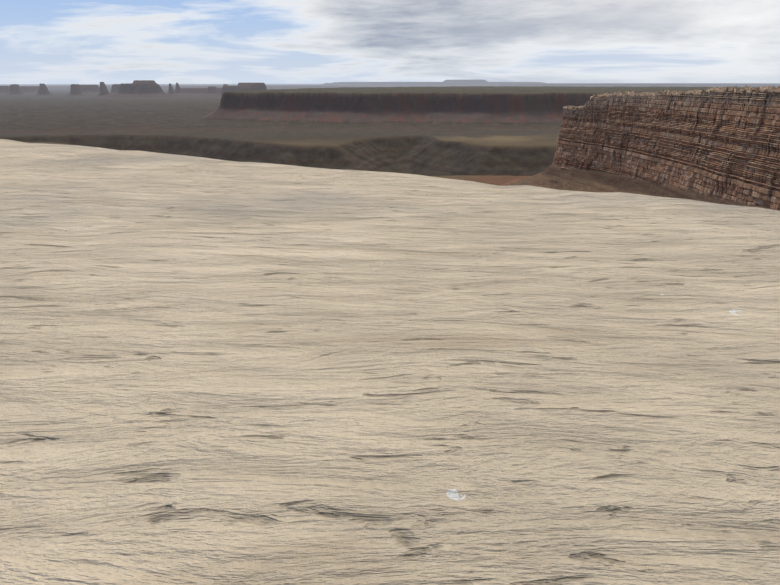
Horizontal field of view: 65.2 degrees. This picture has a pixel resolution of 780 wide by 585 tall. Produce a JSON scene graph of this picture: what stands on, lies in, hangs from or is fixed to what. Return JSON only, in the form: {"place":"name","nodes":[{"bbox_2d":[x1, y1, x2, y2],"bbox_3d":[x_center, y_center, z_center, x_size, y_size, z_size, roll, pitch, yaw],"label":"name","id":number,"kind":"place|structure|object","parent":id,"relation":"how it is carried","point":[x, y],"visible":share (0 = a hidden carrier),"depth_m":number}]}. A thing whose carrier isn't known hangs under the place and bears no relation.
{"place":"outdoors","nodes":[
{"label":"outdoors","id":0,"kind":"place"},
{"bbox_2d":[0,139,779,584],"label":"slab rock","id":1,"kind":"object","parent":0,"point":[214,371],"visible":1,"depth_m":3.33},
{"bbox_2d":[0,80,779,208],"bbox_3d":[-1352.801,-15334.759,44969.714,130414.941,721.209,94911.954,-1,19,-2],"label":"distant desert terrain","id":2,"kind":"structure","parent":0,"point":[494,133],"depth_m":5361.12},
{"bbox_2d":[506,172,759,207],"bbox_3d":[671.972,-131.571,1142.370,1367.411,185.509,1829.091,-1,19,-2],"label":"talus boulders","id":3,"kind":"object","parent":2,"relation":"on","point":[607,189],"visible":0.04,"depth_m":1271.03},
{"bbox_2d":[0,0,779,83],"label":"sky","id":4,"kind":"structure","parent":0,"point":[42,41]},
{"bbox_2d":[553,85,779,210],"bbox_3d":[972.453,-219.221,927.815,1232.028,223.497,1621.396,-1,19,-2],"label":"mesa cliff","id":5,"kind":"structure","parent":0,"point":[720,142],"depth_m":1033.94}
]}

